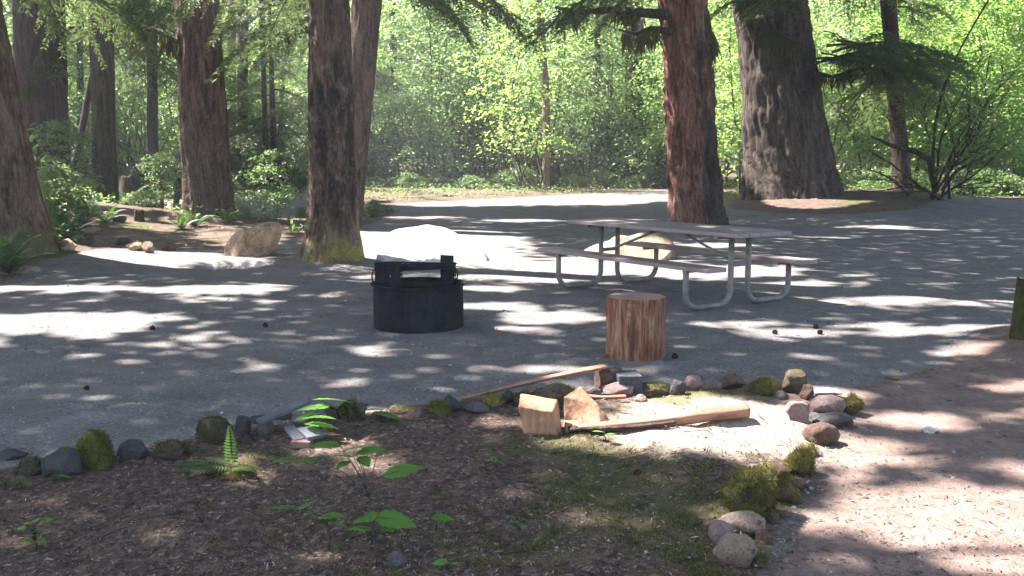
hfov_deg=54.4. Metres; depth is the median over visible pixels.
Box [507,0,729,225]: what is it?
conifer tree
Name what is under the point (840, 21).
broadleaf tree
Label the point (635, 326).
log stump
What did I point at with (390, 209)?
rock
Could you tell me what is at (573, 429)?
bark slab
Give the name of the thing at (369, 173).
tangled shrub
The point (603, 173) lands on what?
shrub
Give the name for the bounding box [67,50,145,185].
leafy shrub
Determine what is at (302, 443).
board
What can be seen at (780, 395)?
rock
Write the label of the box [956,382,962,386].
rock
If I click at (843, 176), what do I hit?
shrub
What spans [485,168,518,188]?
shrub
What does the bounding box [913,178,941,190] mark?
sword fern
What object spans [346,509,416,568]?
seedling
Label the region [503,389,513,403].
rock
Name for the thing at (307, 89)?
broadleaf tree
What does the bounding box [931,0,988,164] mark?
alder tree
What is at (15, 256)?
sword fern
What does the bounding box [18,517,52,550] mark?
seedling
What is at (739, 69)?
broadleaf tree
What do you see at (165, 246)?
rock
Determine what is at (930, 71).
maple tree
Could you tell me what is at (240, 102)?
fir tree
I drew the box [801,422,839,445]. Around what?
rock
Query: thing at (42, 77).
conifer tree
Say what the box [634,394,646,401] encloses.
rock
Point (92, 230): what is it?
rock
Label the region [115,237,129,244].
rock
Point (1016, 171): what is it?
shrub
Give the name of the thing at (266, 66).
broadleaf tree
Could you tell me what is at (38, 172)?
shrub
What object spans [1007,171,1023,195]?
shrub
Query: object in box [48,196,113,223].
sword fern
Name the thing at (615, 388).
rock
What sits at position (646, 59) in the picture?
maple tree
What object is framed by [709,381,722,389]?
rock
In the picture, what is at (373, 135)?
fir tree
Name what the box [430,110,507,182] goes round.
tangled shrub
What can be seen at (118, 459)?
rock
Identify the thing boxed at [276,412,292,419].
rock
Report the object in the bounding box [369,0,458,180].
tree
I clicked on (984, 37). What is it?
broadleaf tree
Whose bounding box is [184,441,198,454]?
rock
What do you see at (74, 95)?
leafy shrub
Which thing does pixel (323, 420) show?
rock
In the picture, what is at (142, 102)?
maple tree
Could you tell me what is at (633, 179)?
shrub
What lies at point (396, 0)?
sky
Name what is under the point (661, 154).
leafy shrub
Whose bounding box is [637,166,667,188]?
shrub
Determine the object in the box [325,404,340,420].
rock
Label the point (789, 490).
rock
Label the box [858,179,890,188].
sword fern
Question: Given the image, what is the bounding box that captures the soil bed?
[0,387,845,575]
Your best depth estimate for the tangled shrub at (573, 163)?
49.57 m
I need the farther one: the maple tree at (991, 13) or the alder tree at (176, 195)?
the maple tree at (991, 13)
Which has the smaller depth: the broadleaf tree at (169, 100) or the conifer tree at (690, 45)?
the conifer tree at (690, 45)
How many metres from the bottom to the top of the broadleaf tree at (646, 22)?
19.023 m
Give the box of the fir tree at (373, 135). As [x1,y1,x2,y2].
[233,1,434,187]
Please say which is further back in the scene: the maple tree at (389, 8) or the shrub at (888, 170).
the maple tree at (389, 8)
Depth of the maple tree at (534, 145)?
42.24 m
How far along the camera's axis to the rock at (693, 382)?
6.23 m
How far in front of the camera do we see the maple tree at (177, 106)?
51.06 m
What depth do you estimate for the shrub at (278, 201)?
20.33 m
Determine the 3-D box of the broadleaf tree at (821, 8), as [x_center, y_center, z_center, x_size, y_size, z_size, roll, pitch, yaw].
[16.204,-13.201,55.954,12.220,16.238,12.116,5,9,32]
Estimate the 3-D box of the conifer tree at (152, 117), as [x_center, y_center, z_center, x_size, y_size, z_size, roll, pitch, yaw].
[-13.589,-11.914,35.991,4.311,17.710,8.605,-3,8,-23]
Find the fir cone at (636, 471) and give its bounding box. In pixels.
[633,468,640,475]
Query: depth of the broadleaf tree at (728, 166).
55.56 m
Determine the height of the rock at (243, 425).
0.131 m
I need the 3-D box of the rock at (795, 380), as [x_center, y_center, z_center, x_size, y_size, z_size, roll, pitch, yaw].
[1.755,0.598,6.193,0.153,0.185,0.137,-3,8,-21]
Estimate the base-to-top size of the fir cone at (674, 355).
0.045 m
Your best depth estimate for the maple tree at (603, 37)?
53.69 m
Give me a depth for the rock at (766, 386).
6.09 m
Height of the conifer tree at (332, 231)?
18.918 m
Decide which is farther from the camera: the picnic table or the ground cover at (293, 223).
the ground cover at (293, 223)
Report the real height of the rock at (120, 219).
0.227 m
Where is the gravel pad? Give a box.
[0,218,1023,567]
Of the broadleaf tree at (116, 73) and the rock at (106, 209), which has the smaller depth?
the rock at (106, 209)
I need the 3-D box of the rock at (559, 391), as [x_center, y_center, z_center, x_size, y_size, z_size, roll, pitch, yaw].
[0.255,0.627,5.846,0.332,0.159,0.252,-2,8,-15]
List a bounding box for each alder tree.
[72,73,90,177]
[172,145,181,209]
[259,0,270,189]
[277,36,285,184]
[535,0,550,189]
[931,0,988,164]
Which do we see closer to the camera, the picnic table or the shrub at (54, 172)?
the picnic table
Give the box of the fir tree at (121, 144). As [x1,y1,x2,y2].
[4,0,138,179]
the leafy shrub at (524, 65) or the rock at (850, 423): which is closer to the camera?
the rock at (850, 423)
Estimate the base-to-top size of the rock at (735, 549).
0.125 m
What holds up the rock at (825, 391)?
on the soil bed
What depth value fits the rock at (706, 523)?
3.90 m
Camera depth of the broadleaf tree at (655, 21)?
56.11 m
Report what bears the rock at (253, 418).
on the gravel pad
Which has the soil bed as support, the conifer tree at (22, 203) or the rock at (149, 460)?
the rock at (149, 460)
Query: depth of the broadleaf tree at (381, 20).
61.62 m
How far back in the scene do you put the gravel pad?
9.07 m
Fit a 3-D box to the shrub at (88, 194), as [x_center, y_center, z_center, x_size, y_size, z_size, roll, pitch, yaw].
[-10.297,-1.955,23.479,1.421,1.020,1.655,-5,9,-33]
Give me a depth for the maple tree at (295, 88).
51.12 m
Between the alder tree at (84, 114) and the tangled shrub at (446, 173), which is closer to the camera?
the alder tree at (84, 114)
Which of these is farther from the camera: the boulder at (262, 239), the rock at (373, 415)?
the boulder at (262, 239)
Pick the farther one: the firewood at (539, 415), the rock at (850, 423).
the rock at (850, 423)
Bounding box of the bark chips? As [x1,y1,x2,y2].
[0,386,844,575]
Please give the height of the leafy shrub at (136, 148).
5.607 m
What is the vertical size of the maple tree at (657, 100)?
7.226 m
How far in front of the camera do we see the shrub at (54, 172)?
20.36 m
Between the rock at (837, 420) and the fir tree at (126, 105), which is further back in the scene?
the fir tree at (126, 105)
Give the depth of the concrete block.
6.13 m
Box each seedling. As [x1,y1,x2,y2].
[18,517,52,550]
[50,472,71,479]
[266,441,423,547]
[266,501,344,550]
[293,398,351,430]
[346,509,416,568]
[366,408,400,422]
[421,512,453,529]
[431,555,458,568]
[488,457,502,470]
[508,516,526,529]
[596,430,613,440]
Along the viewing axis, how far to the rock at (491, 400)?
5.81 m
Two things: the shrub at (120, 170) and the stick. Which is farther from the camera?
the shrub at (120, 170)
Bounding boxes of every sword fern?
[0,227,54,273]
[0,242,11,262]
[44,199,95,226]
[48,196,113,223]
[50,208,106,239]
[85,200,126,221]
[119,186,145,204]
[163,212,199,228]
[175,206,220,225]
[214,209,248,222]
[371,176,396,186]
[448,177,476,187]
[592,174,619,185]
[626,175,657,187]
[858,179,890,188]
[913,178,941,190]
[963,180,1002,195]
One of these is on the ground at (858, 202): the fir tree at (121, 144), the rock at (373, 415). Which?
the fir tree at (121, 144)
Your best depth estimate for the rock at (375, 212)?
24.24 m
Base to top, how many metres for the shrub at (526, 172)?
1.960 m
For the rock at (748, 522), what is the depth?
3.90 m
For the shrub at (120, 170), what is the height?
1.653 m
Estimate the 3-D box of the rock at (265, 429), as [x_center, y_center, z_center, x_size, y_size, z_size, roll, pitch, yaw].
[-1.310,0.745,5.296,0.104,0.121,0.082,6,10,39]
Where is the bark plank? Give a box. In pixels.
[461,364,608,399]
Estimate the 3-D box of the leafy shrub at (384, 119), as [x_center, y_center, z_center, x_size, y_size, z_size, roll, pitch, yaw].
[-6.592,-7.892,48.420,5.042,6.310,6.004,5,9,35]
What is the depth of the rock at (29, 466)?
4.62 m
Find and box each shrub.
[36,160,104,208]
[37,171,78,199]
[63,184,101,201]
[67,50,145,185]
[68,82,127,185]
[81,161,141,191]
[87,60,178,177]
[122,188,167,208]
[140,161,181,188]
[159,102,257,165]
[226,71,283,184]
[228,95,307,187]
[236,205,254,215]
[284,166,307,187]
[290,98,413,182]
[293,206,306,217]
[364,199,393,214]
[365,176,377,186]
[367,61,436,184]
[371,87,450,185]
[382,5,527,183]
[388,171,429,187]
[391,134,470,185]
[420,171,451,187]
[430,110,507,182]
[453,51,597,185]
[453,175,487,189]
[469,134,551,184]
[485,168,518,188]
[496,165,541,189]
[505,133,592,186]
[551,102,605,184]
[552,89,656,185]
[554,173,590,186]
[572,27,664,184]
[577,168,621,187]
[595,131,666,187]
[605,50,741,187]
[617,175,654,188]
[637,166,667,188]
[838,169,865,189]
[843,165,890,189]
[853,168,940,192]
[929,165,986,195]
[950,165,1023,195]
[988,166,1023,194]
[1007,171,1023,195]
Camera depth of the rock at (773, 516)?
4.08 m
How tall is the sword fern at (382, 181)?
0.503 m
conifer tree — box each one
[0,0,147,255]
[12,0,177,186]
[16,0,236,215]
[76,3,84,174]
[77,0,175,203]
[78,5,177,190]
[114,0,364,263]
[202,0,538,224]
[228,0,235,181]
[236,0,249,185]
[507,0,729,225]
[623,0,646,184]
[708,0,978,199]
[824,0,1005,189]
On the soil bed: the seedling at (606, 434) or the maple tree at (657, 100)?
the seedling at (606, 434)
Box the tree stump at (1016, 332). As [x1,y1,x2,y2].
[1009,277,1023,339]
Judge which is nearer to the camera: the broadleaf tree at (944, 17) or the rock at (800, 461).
the rock at (800, 461)
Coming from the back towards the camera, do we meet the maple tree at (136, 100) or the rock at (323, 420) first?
the maple tree at (136, 100)
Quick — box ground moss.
[177,385,803,575]
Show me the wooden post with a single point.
(160, 182)
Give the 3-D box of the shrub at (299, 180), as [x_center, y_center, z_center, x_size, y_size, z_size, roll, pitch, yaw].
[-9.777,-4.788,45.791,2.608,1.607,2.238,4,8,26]
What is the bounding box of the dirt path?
[775,324,1023,575]
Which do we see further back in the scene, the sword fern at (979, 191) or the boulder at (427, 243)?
the sword fern at (979, 191)
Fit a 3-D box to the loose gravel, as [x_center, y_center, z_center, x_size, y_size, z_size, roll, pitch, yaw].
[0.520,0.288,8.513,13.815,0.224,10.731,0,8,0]
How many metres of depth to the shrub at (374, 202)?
25.36 m
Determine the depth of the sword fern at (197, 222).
19.95 m
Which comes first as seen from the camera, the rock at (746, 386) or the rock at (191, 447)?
the rock at (191, 447)
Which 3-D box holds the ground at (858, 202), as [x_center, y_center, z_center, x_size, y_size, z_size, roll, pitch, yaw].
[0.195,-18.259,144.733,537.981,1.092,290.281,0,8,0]
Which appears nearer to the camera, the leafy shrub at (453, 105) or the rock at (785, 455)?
the rock at (785, 455)
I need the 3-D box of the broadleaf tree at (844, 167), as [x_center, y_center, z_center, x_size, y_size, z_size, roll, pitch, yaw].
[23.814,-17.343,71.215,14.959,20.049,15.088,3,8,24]
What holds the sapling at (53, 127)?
on the ground at (858, 202)
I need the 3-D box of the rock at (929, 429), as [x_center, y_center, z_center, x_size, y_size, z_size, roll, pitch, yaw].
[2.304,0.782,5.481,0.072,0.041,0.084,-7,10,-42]
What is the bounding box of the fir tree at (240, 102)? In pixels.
[158,0,281,191]
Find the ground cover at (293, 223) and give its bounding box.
[0,177,1023,261]
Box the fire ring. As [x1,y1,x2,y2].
[370,255,465,333]
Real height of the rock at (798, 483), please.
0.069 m
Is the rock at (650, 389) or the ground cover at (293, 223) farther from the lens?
the ground cover at (293, 223)
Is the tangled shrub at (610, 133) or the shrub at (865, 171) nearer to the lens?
the shrub at (865, 171)
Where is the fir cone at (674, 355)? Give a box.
[672,353,677,358]
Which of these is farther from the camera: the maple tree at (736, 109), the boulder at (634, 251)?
the maple tree at (736, 109)
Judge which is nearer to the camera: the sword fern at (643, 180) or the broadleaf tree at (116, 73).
the sword fern at (643, 180)
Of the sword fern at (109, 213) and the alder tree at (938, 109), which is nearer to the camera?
the sword fern at (109, 213)
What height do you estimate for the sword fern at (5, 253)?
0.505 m
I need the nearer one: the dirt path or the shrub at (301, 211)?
the dirt path
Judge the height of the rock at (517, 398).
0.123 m
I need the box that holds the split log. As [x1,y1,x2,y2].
[577,401,750,432]
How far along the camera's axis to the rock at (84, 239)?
15.35 m
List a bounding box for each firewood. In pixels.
[518,394,561,434]
[564,387,609,423]
[564,420,579,431]
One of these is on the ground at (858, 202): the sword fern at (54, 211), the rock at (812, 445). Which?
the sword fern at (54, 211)
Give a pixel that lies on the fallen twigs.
(48, 478)
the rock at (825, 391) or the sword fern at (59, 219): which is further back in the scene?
the sword fern at (59, 219)
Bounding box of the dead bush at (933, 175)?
[839,20,1023,200]
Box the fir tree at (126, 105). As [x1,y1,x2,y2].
[65,1,176,173]
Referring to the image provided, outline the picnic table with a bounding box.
[538,217,816,310]
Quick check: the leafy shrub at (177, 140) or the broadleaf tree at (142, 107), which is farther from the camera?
the broadleaf tree at (142, 107)
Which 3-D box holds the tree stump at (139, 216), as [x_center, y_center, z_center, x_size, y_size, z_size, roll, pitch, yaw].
[-7.527,-1.397,20.111,0.247,0.394,0.244,0,8,0]
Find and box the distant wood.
[4,0,1021,161]
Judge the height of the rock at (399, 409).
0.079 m
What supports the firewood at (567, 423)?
on the soil bed
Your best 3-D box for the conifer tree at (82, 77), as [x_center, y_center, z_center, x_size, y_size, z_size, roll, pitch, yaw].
[-16.900,-12.245,38.729,1.161,17.710,0.438,0,8,0]
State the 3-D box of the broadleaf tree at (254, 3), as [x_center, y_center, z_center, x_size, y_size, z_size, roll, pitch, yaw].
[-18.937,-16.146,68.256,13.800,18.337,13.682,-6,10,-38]
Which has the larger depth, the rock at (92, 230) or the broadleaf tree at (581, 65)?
the broadleaf tree at (581, 65)
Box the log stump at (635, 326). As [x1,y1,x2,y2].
[602,292,665,361]
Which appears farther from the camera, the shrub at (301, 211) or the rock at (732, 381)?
the shrub at (301, 211)
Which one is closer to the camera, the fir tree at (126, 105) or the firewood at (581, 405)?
the firewood at (581, 405)
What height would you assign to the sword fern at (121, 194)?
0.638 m
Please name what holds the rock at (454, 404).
on the soil bed
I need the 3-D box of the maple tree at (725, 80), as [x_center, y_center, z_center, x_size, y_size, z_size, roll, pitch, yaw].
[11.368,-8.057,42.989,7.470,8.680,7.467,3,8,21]
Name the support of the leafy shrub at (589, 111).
on the ground at (858, 202)
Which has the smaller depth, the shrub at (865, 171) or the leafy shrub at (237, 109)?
the shrub at (865, 171)
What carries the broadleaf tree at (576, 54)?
on the ground at (858, 202)
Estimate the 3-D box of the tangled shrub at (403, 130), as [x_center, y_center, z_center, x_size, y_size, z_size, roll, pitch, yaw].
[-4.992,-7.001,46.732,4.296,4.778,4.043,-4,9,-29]
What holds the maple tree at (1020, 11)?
on the ground at (858, 202)
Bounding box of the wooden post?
[159,172,163,208]
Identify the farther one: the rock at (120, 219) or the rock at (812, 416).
the rock at (120, 219)
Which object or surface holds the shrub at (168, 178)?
on the ground at (858, 202)
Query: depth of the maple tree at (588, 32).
49.34 m
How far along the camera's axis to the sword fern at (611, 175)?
44.49 m
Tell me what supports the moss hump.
on the soil bed
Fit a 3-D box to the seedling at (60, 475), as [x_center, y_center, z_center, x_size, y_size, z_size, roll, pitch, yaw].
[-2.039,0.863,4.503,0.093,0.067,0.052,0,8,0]
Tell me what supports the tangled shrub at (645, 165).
on the ground at (858, 202)
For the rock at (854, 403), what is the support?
on the gravel pad
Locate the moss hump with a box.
[213,462,257,481]
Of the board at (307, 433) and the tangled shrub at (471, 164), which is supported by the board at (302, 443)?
the board at (307, 433)
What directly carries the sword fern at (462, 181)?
on the ground at (858, 202)
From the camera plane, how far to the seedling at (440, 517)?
3.84 m
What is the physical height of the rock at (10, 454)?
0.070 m
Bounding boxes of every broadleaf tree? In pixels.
[2,0,176,162]
[7,1,168,121]
[67,1,257,160]
[67,7,175,138]
[117,4,227,156]
[161,0,307,151]
[168,1,306,168]
[269,0,388,172]
[292,4,438,159]
[298,1,462,174]
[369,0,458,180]
[372,1,535,165]
[377,0,529,168]
[416,1,586,168]
[434,0,593,168]
[521,0,662,151]
[528,0,624,173]
[538,0,662,181]
[572,0,735,166]
[577,1,738,150]
[649,1,741,176]
[656,1,841,167]
[715,0,887,170]
[809,0,942,183]
[810,0,939,169]
[811,0,1000,178]
[889,0,1009,175]
[915,0,1023,179]
[928,0,1023,148]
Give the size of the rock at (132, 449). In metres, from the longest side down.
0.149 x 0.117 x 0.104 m
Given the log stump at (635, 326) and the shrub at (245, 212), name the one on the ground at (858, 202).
the shrub at (245, 212)
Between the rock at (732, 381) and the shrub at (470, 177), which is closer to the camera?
the rock at (732, 381)
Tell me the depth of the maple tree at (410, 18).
48.03 m
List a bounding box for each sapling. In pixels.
[27,118,104,191]
[128,152,187,212]
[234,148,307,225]
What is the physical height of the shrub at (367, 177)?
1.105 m
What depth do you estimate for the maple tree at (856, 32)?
42.16 m
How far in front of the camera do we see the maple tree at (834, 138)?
38.16 m
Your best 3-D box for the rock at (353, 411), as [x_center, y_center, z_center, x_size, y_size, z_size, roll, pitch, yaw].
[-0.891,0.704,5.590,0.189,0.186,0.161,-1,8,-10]
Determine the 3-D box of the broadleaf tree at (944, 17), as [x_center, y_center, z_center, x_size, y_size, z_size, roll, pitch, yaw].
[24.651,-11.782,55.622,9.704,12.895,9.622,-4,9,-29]
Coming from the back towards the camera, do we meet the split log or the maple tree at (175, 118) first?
the maple tree at (175, 118)
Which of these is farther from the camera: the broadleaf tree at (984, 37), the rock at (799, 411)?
the broadleaf tree at (984, 37)
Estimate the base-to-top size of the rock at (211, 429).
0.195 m
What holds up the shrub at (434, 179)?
on the ground at (858, 202)
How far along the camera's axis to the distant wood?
95.95 m
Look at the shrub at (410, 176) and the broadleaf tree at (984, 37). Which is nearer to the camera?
the shrub at (410, 176)
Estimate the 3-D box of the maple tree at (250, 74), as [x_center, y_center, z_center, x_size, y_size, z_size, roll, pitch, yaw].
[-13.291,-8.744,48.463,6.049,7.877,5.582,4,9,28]
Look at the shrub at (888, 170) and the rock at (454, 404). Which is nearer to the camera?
the rock at (454, 404)
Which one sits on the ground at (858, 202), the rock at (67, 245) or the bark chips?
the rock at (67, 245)
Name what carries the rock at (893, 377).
on the dirt path
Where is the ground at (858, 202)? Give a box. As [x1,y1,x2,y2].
[0,158,1023,575]
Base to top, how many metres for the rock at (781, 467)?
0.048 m
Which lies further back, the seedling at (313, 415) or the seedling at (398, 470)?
the seedling at (313, 415)
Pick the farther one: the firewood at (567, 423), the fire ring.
the fire ring
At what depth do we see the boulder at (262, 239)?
14.96 m
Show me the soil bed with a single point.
(508, 411)
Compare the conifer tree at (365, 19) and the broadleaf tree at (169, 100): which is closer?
the conifer tree at (365, 19)
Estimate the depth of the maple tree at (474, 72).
53.39 m
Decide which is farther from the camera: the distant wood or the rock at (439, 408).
the distant wood
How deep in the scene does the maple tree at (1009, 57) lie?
41.66 m
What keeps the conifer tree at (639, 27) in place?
on the ground at (858, 202)
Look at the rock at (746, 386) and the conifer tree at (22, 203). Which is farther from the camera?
the conifer tree at (22, 203)
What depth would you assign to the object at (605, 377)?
6.20 m
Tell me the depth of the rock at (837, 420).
5.50 m
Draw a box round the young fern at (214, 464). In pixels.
[169,424,258,471]
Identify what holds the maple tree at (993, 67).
on the ground at (858, 202)
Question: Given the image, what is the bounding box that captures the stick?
[588,394,625,399]
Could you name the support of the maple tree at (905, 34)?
on the ground at (858, 202)
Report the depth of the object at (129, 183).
30.50 m
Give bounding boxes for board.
[256,399,310,423]
[284,425,303,440]
[291,439,312,448]
[297,426,324,440]
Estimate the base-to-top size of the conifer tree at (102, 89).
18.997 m
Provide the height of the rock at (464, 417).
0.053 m
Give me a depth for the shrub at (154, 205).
22.35 m
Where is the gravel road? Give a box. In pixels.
[137,189,1023,218]
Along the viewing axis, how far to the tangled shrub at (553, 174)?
45.86 m
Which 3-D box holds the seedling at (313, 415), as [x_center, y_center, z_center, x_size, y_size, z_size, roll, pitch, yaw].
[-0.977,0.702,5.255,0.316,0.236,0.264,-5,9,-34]
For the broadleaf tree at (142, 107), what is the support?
on the ground at (858, 202)
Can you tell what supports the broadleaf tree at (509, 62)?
on the ground at (858, 202)
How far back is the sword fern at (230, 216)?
20.72 m
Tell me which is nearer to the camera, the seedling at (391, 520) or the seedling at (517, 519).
the seedling at (391, 520)
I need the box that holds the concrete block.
[616,370,643,395]
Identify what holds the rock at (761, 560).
on the soil bed
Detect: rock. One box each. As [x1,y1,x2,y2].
[0,448,27,460]
[0,473,33,489]
[14,452,41,476]
[40,446,83,478]
[57,238,76,251]
[72,233,94,244]
[73,427,116,470]
[83,226,100,234]
[99,207,110,213]
[111,213,126,221]
[113,455,120,464]
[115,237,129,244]
[116,439,147,460]
[125,240,143,250]
[141,241,154,252]
[145,457,156,465]
[152,439,188,460]
[157,241,176,250]
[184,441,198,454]
[194,414,234,443]
[234,415,250,435]
[248,415,271,424]
[256,421,273,435]
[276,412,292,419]
[305,413,325,426]
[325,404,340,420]
[337,398,369,422]
[363,207,380,216]
[369,413,383,418]
[381,207,393,212]
[387,550,407,567]
[389,403,420,414]
[412,409,424,417]
[426,398,451,417]
[445,394,460,411]
[458,415,469,420]
[462,401,489,413]
[482,391,507,407]
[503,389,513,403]
[511,387,531,404]
[532,381,576,409]
[585,387,601,394]
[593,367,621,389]
[601,382,633,394]
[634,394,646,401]
[643,380,671,396]
[669,379,686,394]
[674,567,741,575]
[684,375,704,390]
[703,520,713,528]
[708,520,733,544]
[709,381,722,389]
[712,532,756,568]
[717,461,780,519]
[718,510,765,535]
[719,373,746,389]
[743,383,752,390]
[748,375,782,396]
[750,552,769,568]
[755,529,772,544]
[766,505,784,523]
[767,463,793,472]
[773,390,786,399]
[774,470,800,503]
[781,452,791,460]
[782,369,807,393]
[782,445,817,475]
[784,401,809,423]
[792,479,803,489]
[797,440,819,456]
[799,384,813,399]
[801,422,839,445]
[809,414,819,422]
[810,395,845,412]
[811,412,852,428]
[815,388,842,394]
[843,391,866,414]
[845,420,853,426]
[884,376,899,379]
[921,426,937,433]
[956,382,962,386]
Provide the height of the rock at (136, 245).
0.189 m
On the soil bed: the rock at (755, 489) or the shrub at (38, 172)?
the rock at (755, 489)
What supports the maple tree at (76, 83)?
on the ground at (858, 202)
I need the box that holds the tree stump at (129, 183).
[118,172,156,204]
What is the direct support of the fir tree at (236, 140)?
on the ground at (858, 202)
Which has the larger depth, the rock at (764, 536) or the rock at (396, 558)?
the rock at (764, 536)
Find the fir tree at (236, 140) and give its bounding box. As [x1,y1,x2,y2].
[224,0,308,193]
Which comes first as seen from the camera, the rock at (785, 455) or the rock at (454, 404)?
the rock at (785, 455)
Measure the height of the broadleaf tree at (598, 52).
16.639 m
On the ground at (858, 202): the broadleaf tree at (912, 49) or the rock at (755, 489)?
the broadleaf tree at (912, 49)
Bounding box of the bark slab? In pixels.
[568,420,675,432]
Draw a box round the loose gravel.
[0,260,1023,575]
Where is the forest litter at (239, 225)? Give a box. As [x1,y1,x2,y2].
[0,188,1014,282]
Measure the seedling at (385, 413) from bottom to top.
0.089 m
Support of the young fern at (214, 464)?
on the soil bed
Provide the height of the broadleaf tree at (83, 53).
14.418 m
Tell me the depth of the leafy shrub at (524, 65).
46.26 m
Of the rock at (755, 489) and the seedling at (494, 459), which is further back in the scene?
the seedling at (494, 459)
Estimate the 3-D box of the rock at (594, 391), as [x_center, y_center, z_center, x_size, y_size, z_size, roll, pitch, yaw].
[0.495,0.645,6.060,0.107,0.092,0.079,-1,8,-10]
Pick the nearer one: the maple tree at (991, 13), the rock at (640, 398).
the rock at (640, 398)
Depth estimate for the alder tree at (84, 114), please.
29.53 m
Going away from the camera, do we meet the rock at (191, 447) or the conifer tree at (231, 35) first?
the rock at (191, 447)
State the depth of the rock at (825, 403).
5.72 m
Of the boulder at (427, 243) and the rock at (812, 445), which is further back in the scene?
the boulder at (427, 243)
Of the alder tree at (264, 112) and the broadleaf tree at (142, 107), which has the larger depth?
the broadleaf tree at (142, 107)
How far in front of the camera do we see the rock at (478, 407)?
5.73 m
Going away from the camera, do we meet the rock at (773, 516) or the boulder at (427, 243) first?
the rock at (773, 516)
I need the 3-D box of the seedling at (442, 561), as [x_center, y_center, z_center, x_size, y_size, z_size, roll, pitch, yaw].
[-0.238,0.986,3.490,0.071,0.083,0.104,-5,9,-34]
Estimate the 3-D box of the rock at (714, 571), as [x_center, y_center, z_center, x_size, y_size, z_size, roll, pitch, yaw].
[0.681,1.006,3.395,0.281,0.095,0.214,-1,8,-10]
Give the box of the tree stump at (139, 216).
[134,209,144,221]
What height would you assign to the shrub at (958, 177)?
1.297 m
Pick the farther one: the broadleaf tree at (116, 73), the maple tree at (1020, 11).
the broadleaf tree at (116, 73)
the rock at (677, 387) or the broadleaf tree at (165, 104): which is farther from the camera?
the broadleaf tree at (165, 104)
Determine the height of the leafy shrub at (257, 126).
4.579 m
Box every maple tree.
[2,0,88,120]
[2,0,123,151]
[66,0,176,169]
[67,24,127,165]
[68,13,178,171]
[84,5,249,180]
[135,6,261,160]
[177,26,300,160]
[225,19,308,178]
[236,2,392,164]
[301,0,442,178]
[369,0,516,176]
[398,1,535,178]
[406,0,587,178]
[440,0,621,190]
[482,0,649,182]
[536,1,663,176]
[589,46,665,166]
[605,0,735,166]
[639,0,845,193]
[646,3,742,187]
[715,19,853,184]
[733,0,882,166]
[808,0,945,189]
[818,0,961,184]
[821,0,1008,184]
[857,0,1023,192]
[862,4,1005,188]
[911,0,1023,181]
[939,0,1023,193]
[971,0,1023,155]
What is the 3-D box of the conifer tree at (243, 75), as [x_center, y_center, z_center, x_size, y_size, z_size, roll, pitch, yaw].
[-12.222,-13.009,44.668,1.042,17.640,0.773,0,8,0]
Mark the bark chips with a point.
(441, 554)
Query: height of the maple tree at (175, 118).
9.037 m
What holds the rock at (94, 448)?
on the soil bed
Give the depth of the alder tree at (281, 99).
49.06 m
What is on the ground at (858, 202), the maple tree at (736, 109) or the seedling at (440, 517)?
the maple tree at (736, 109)
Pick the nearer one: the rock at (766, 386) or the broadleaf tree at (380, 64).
the rock at (766, 386)
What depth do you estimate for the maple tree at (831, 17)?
44.91 m
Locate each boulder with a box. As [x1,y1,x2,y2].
[224,222,282,255]
[373,225,488,264]
[578,232,675,261]
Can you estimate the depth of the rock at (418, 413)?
5.60 m
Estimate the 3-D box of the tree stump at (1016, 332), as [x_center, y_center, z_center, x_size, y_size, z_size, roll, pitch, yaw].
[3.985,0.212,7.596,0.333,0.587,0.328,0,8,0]
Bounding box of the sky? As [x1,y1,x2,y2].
[8,0,962,157]
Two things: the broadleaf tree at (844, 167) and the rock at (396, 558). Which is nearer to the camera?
the rock at (396, 558)
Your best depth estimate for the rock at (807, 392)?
6.01 m
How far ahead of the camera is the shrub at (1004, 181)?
33.93 m
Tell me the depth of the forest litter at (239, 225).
18.10 m
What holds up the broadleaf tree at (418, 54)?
on the ground at (858, 202)
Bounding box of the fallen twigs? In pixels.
[0,410,812,575]
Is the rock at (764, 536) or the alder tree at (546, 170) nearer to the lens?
the rock at (764, 536)
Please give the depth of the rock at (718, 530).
3.75 m
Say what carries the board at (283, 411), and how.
on the rock at (265, 429)
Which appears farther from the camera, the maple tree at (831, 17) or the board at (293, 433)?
the maple tree at (831, 17)
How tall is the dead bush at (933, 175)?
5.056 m
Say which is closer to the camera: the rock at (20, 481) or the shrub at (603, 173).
the rock at (20, 481)
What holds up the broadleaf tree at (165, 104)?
on the ground at (858, 202)
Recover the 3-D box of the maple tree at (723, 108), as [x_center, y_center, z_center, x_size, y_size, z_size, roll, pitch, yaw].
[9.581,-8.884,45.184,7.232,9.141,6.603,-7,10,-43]
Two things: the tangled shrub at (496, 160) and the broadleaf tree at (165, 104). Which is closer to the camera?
the tangled shrub at (496, 160)
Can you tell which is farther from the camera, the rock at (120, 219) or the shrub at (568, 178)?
the shrub at (568, 178)
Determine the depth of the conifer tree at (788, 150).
28.51 m
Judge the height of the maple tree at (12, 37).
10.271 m
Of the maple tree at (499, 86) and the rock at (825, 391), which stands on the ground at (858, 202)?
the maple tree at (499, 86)
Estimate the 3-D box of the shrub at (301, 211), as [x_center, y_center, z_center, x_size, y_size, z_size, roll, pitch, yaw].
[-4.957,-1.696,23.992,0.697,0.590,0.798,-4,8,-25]
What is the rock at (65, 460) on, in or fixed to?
on the soil bed
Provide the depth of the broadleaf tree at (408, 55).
59.90 m

